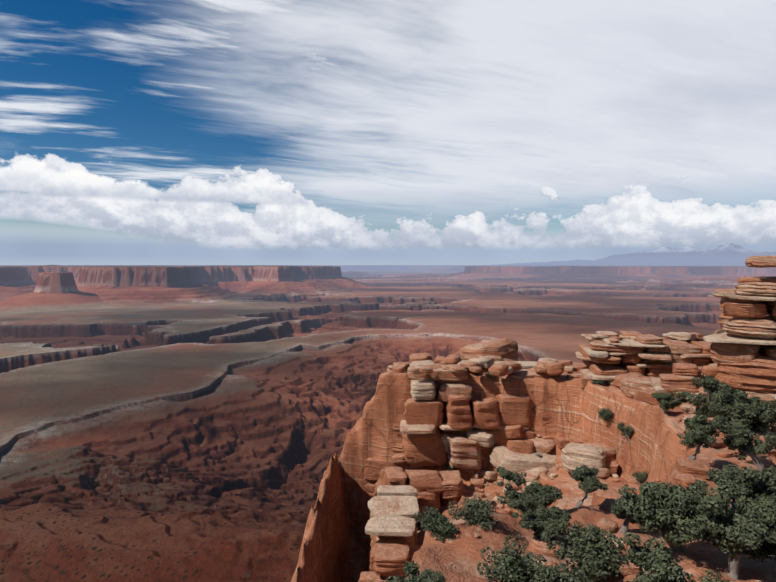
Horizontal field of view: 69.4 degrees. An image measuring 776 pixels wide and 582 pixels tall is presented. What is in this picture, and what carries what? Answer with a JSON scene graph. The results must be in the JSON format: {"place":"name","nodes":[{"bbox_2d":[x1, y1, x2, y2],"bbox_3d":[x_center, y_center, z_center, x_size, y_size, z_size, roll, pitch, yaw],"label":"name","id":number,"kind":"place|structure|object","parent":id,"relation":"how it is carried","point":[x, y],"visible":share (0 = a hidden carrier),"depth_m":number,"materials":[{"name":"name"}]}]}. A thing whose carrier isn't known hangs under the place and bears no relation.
{"place":"outdoors","nodes":[
{"label":"outdoors","id":0,"kind":"place"},
{"bbox_2d":[0,243,775,581],"bbox_3d":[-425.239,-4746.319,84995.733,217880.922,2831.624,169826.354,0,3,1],"label":"canyon terrain","id":1,"kind":"structure","parent":0,"point":[176,423],"depth_m":2145.37,"materials":[{"name":"brown stone"}]},
{"bbox_2d":[0,0,775,264],"label":"sky","id":2,"kind":"structure","parent":0,"point":[133,132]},
{"bbox_2d":[291,360,775,581],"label":"cliff","id":3,"kind":"structure","parent":0,"point":[335,545],"depth_m":54.96,"materials":[{"name":"orange stone"}]},
{"bbox_2d":[385,574,434,581],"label":"shrub","id":4,"kind":"object","parent":3,"relation":"on","point":[394,579],"visible":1,"depth_m":12.92,"materials":[{"name":"green plant"}]},
{"bbox_2d":[402,560,446,581],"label":"juniper tree","id":5,"kind":"object","parent":3,"relation":"on","point":[412,572],"visible":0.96,"depth_m":17.66,"materials":[{"name":"green plant"}]},
{"bbox_2d":[413,506,458,541],"bbox_3d":[2.087,9.722,23.418,2.020,1.309,1.596,2,3,30],"label":"shrub","id":6,"kind":"object","parent":3,"relation":"on","point":[435,523],"visible":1,"depth_m":23.34,"materials":[{"name":"green plant"}]},
{"bbox_2d":[445,462,455,469],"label":"shrub","id":7,"kind":"object","parent":3,"relation":"on","point":[447,465],"visible":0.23,"depth_m":63.59,"materials":[{"name":"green plant"}]},
{"bbox_2d":[448,494,500,529],"bbox_3d":[3.646,9.478,23.914,2.128,1.345,2.012,-1,3,-25],"label":"shrub","id":8,"kind":"object","parent":3,"relation":"on","point":[478,512],"visible":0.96,"depth_m":23.72,"materials":[{"name":"green plant"}]},
{"bbox_2d":[486,372,495,377],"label":"shrub","id":9,"kind":"object","parent":3,"relation":"on","point":[488,375],"visible":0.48,"depth_m":64.62,"materials":[{"name":"green plant"}]},
{"bbox_2d":[477,533,569,581],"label":"tree","id":10,"kind":"object","parent":3,"relation":"on","point":[510,565],"visible":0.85,"depth_m":20.21,"materials":[{"name":"green plant"}]},
{"bbox_2d":[496,466,562,512],"bbox_3d":[6.822,10.155,27.540,2.782,2.524,2.910,-1,3,-18],"label":"juniper tree","id":11,"kind":"object","parent":3,"relation":"on","point":[546,495],"visible":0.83,"depth_m":27.09,"materials":[{"name":"green plant"}]},
{"bbox_2d":[497,495,571,542],"bbox_3d":[6.100,9.765,23.514,2.991,2.243,1.971,1,3,24],"label":"juniper tree","id":12,"kind":"object","parent":3,"relation":"on","point":[545,524],"visible":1,"depth_m":23.15,"materials":[{"name":"green plant"}]},
{"bbox_2d":[534,563,585,581],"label":"shrub","id":13,"kind":"object","parent":3,"relation":"on","point":[549,573],"visible":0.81,"depth_m":19.05,"materials":[{"name":"green plant"}]},
{"bbox_2d":[358,255,775,581],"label":"rim rock stacks","id":14,"kind":"object","parent":3,"relation":"on","point":[738,351],"visible":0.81,"depth_m":59.26,"materials":[{"name":"stone"}]},
{"bbox_2d":[387,338,775,581],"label":"boulders","id":15,"kind":"object","parent":3,"relation":"on","point":[514,456],"visible":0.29,"depth_m":58.25,"materials":[{"name":"stone"}]},
{"bbox_2d":[560,520,615,542],"bbox_3d":[8.266,10.356,23.410,2.327,1.468,1.901,2,3,30],"label":"shrub","id":16,"kind":"object","parent":3,"relation":"on","point":[608,532],"visible":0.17,"depth_m":23.51,"materials":[{"name":"green plant"}]},
{"bbox_2d":[545,521,632,581],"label":"tree","id":17,"kind":"object","parent":3,"relation":"on","point":[597,557],"visible":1,"depth_m":20.35,"materials":[{"name":"green plant"}]},
{"bbox_2d":[571,465,607,508],"bbox_3d":[9.831,9.666,27.149,1.602,2.227,1.921,-1,3,-18],"label":"juniper tree","id":18,"kind":"object","parent":3,"relation":"on","point":[585,475],"visible":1,"depth_m":27.12,"materials":[{"name":"green plant"}]},
{"bbox_2d":[589,379,605,385],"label":"shrub","id":19,"kind":"object","parent":3,"relation":"on","point":[601,382],"visible":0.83,"depth_m":59.40,"materials":[{"name":"green plant"}]},
{"bbox_2d":[560,571,636,581],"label":"juniper tree","id":20,"kind":"object","parent":3,"relation":"on","point":[569,576],"visible":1,"depth_m":14.21,"materials":[{"name":"green plant"}]},
{"bbox_2d":[598,407,614,421],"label":"shrub","id":21,"kind":"object","parent":3,"relation":"on","point":[606,414],"visible":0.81,"depth_m":56.04,"materials":[{"name":"green plant"}]},
{"bbox_2d":[617,423,635,443],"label":"juniper tree","id":22,"kind":"object","parent":3,"relation":"on","point":[628,431],"visible":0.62,"depth_m":52.64,"materials":[{"name":"green plant"}]},
{"bbox_2d":[611,487,642,533],"bbox_3d":[10.843,9.828,24.968,2.218,1.911,1.398,0,3,-1],"label":"juniper tree","id":23,"kind":"object","parent":3,"relation":"on","point":[619,511],"visible":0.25,"depth_m":24.64,"materials":[{"name":"green plant"}]},
{"bbox_2d":[632,471,647,482],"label":"shrub","id":24,"kind":"object","parent":3,"relation":"on","point":[641,477],"visible":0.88,"depth_m":48.65,"materials":[{"name":"green plant"}]},
{"bbox_2d":[651,391,692,414],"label":"juniper tree","id":25,"kind":"object","parent":3,"relation":"on","point":[668,401],"visible":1,"depth_m":44.87,"materials":[{"name":"green plant"}]},
{"bbox_2d":[618,480,734,551],"bbox_3d":[10.737,8.755,21.156,3.314,3.220,3.663,-1,3,-26],"label":"juniper tree","id":26,"kind":"object","parent":3,"relation":"on","point":[661,507],"visible":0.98,"depth_m":20.89,"materials":[{"name":"green plant"}]},
{"bbox_2d":[623,531,729,581],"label":"juniper tree","id":27,"kind":"object","parent":3,"relation":"on","point":[656,564],"visible":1,"depth_m":16.85,"materials":[{"name":"green plant"}]},
{"bbox_2d":[676,429,696,446],"bbox_3d":[21.133,10.298,39.259,1.833,1.309,1.785,2,3,40],"label":"shrub","id":28,"kind":"object","parent":3,"relation":"on","point":[684,441],"visible":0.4,"depth_m":39.18,"materials":[{"name":"green plant"}]},
{"bbox_2d":[683,414,724,459],"bbox_3d":[17.944,8.744,31.876,2.126,3.240,2.802,1,3,28],"label":"juniper tree","id":29,"kind":"object","parent":3,"relation":"on","point":[702,428],"visible":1,"depth_m":31.90,"materials":[{"name":"green plant"}]},
{"bbox_2d":[686,375,745,420],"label":"juniper tree","id":30,"kind":"object","parent":3,"relation":"on","point":[710,384],"visible":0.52,"depth_m":40.68,"materials":[{"name":"green plant"}]},
{"bbox_2d":[680,467,775,579],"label":"juniper tree","id":31,"kind":"object","parent":3,"relation":"on","point":[739,534],"visible":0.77,"depth_m":20.09,"materials":[{"name":"green plant"}]},
{"bbox_2d":[710,392,775,432],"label":"juniper tree","id":32,"kind":"object","parent":3,"relation":"on","point":[761,417],"visible":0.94,"depth_m":37.13,"materials":[{"name":"green plant"}]},
{"bbox_2d":[715,415,775,470],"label":"juniper tree","id":33,"kind":"object","parent":3,"relation":"on","point":[739,436],"visible":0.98,"depth_m":32.25,"materials":[{"name":"green plant"}]},
{"bbox_2d":[721,464,775,504],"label":"juniper tree","id":34,"kind":"object","parent":3,"relation":"on","point":[758,483],"visible":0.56,"depth_m":23.75,"materials":[{"name":"green plant"}]},
{"bbox_2d":[732,390,775,429],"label":"juniper tree","id":35,"kind":"object","parent":3,"relation":"on","point":[745,399],"visible":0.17,"depth_m":38.16,"materials":[{"name":"green plant"}]},
{"bbox_2d":[737,494,775,573],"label":"juniper tree","id":36,"kind":"object","parent":3,"relation":"on","point":[764,509],"visible":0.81,"depth_m":20.23,"materials":[{"name":"green plant"}]}
]}

